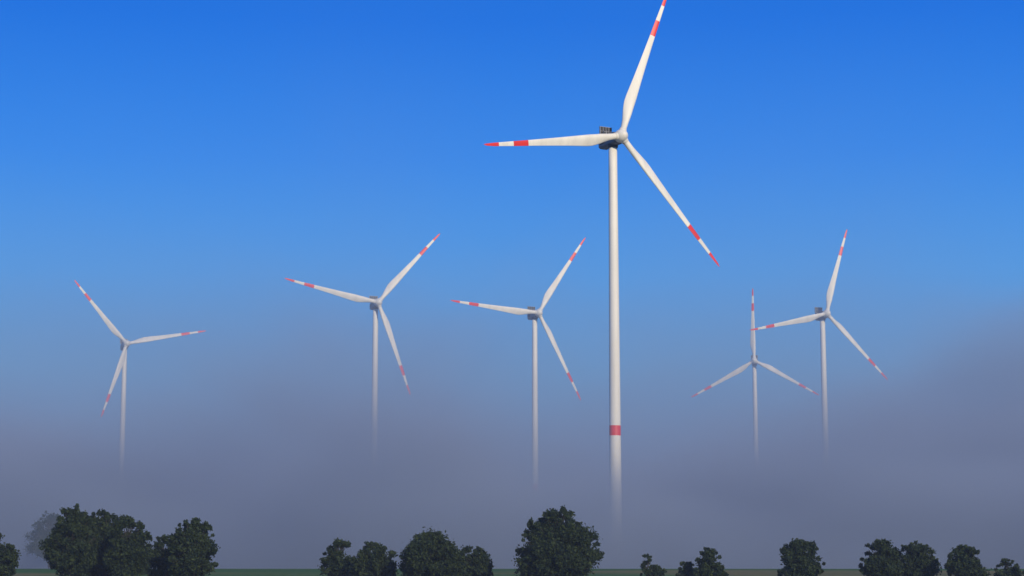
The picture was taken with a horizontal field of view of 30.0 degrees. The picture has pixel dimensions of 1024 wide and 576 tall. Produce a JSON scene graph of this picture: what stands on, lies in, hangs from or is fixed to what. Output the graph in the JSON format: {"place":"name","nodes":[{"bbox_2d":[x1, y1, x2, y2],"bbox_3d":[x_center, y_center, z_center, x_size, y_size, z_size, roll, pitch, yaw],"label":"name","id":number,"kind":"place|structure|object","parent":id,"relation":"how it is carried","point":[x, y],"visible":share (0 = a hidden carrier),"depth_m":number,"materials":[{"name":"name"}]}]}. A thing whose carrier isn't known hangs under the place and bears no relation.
{"place":"outdoors","nodes":[
{"label":"outdoors","id":0,"kind":"place"},
{"bbox_2d":[0,0,1023,566],"label":"sky","id":1,"kind":"structure","parent":0,"point":[177,162],"materials":[{"name":"blue"}]},
{"bbox_2d":[13,567,1023,575],"bbox_3d":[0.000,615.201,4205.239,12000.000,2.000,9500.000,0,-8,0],"label":"ground","id":2,"kind":"structure","parent":0,"point":[315,571],"depth_m":361.78,"materials":[{"name":"green plant"}]},
{"bbox_2d":[0,533,21,575],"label":"broadleaf tree","id":3,"kind":"object","parent":2,"relation":"on","point":[9,556],"visible":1,"depth_m":245.42,"materials":[{"name":"green plant"}]},
{"bbox_2d":[23,511,65,568],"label":"broadleaf tree","id":4,"kind":"object","parent":2,"relation":"on","point":[49,521],"visible":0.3,"depth_m":494.18,"materials":[{"name":"green plant"}]},
{"bbox_2d":[38,503,101,575],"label":"broadleaf tree","id":5,"kind":"object","parent":2,"relation":"on","point":[68,551],"visible":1,"depth_m":248.26,"materials":[{"name":"green plant"}]},
{"bbox_2d":[85,508,119,575],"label":"broadleaf tree","id":6,"kind":"object","parent":2,"relation":"on","point":[102,524],"visible":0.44,"depth_m":255.25,"materials":[{"name":"green plant"}]},
{"bbox_2d":[102,514,153,575],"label":"broadleaf tree","id":7,"kind":"object","parent":2,"relation":"on","point":[130,552],"visible":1,"depth_m":246.20,"materials":[{"name":"green plant"}]},
{"bbox_2d":[75,281,204,516],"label":"wind turbine","id":8,"kind":"object","parent":2,"relation":"on","point":[124,346],"visible":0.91,"depth_m":1185.33,"materials":[{"name":"white paint"}]},
{"bbox_2d":[145,534,171,575],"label":"broadleaf tree","id":9,"kind":"object","parent":2,"relation":"on","point":[158,562],"visible":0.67,"depth_m":252.32,"materials":[{"name":"green plant"}]},
{"bbox_2d":[164,517,220,575],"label":"broadleaf tree","id":10,"kind":"object","parent":2,"relation":"on","point":[192,548],"visible":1,"depth_m":243.01,"materials":[{"name":"green plant"}]},
{"bbox_2d":[317,537,354,575],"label":"broadleaf tree","id":11,"kind":"object","parent":2,"relation":"on","point":[334,562],"visible":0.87,"depth_m":258.06,"materials":[{"name":"green plant"}]},
{"bbox_2d":[285,234,439,552],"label":"wind turbine","id":12,"kind":"object","parent":2,"relation":"on","point":[375,302],"visible":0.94,"depth_m":1000.15,"materials":[{"name":"white paint"}]},
{"bbox_2d":[345,541,398,575],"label":"broadleaf tree","id":13,"kind":"object","parent":2,"relation":"on","point":[376,561],"visible":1,"depth_m":254.05,"materials":[{"name":"green plant"}]},
{"bbox_2d":[397,526,467,575],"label":"broadleaf tree","id":14,"kind":"object","parent":2,"relation":"on","point":[432,553],"visible":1,"depth_m":245.84,"materials":[{"name":"green plant"}]},
{"bbox_2d":[455,545,493,575],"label":"broadleaf tree","id":15,"kind":"object","parent":2,"relation":"on","point":[478,564],"visible":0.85,"depth_m":256.21,"materials":[{"name":"green plant"}]},
{"bbox_2d":[451,237,585,521],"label":"wind turbine","id":16,"kind":"object","parent":2,"relation":"on","point":[533,314],"visible":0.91,"depth_m":1042.70,"materials":[{"name":"white paint"}]},
{"bbox_2d":[511,505,604,575],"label":"broadleaf tree","id":17,"kind":"object","parent":2,"relation":"on","point":[557,546],"visible":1,"depth_m":245.01,"materials":[{"name":"green plant"}]},
{"bbox_2d":[484,0,719,567],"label":"wind turbine","id":18,"kind":"object","parent":2,"relation":"on","point":[606,138],"visible":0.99,"depth_m":610.67,"materials":[{"name":"white paint"}]},
{"bbox_2d":[640,554,656,575],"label":"broadleaf tree","id":19,"kind":"object","parent":2,"relation":"on","point":[646,570],"visible":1,"depth_m":252.06,"materials":[{"name":"green plant"}]},
{"bbox_2d":[643,564,666,575],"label":"broadleaf tree","id":20,"kind":"object","parent":2,"relation":"on","point":[659,570],"visible":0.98,"depth_m":252.76,"materials":[{"name":"green plant"}]},
{"bbox_2d":[675,561,693,575],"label":"broadleaf tree","id":21,"kind":"object","parent":2,"relation":"on","point":[687,570],"visible":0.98,"depth_m":258.72,"materials":[{"name":"green plant"}]},
{"bbox_2d":[692,547,728,575],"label":"broadleaf tree","id":22,"kind":"object","parent":2,"relation":"on","point":[709,565],"visible":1,"depth_m":254.35,"materials":[{"name":"green plant"}]},
{"bbox_2d":[692,289,818,567],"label":"wind turbine","id":23,"kind":"object","parent":2,"relation":"on","point":[754,361],"visible":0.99,"depth_m":1283.25,"materials":[{"name":"white paint"}]},
{"bbox_2d":[777,538,825,575],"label":"broadleaf tree","id":24,"kind":"object","parent":2,"relation":"on","point":[797,558],"visible":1,"depth_m":247.84,"materials":[{"name":"green plant"}]},
{"bbox_2d":[751,230,887,567],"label":"wind turbine","id":25,"kind":"object","parent":2,"relation":"on","point":[820,315],"visible":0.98,"depth_m":1043.52,"materials":[{"name":"white paint"}]},
{"bbox_2d":[858,539,903,575],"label":"broadleaf tree","id":26,"kind":"object","parent":2,"relation":"on","point":[883,560],"visible":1,"depth_m":251.38,"materials":[{"name":"green plant"}]},
{"bbox_2d":[894,540,941,575],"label":"broadleaf tree","id":27,"kind":"object","parent":2,"relation":"on","point":[916,560],"visible":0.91,"depth_m":257.76,"materials":[{"name":"green plant"}]},
{"bbox_2d":[944,544,991,575],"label":"broadleaf tree","id":28,"kind":"object","parent":2,"relation":"on","point":[964,561],"visible":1,"depth_m":251.16,"materials":[{"name":"green plant"}]},
{"bbox_2d":[993,558,1022,575],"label":"broadleaf tree","id":29,"kind":"object","parent":2,"relation":"on","point":[1014,570],"visible":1,"depth_m":258.63,"materials":[{"name":"green plant"}]}
]}

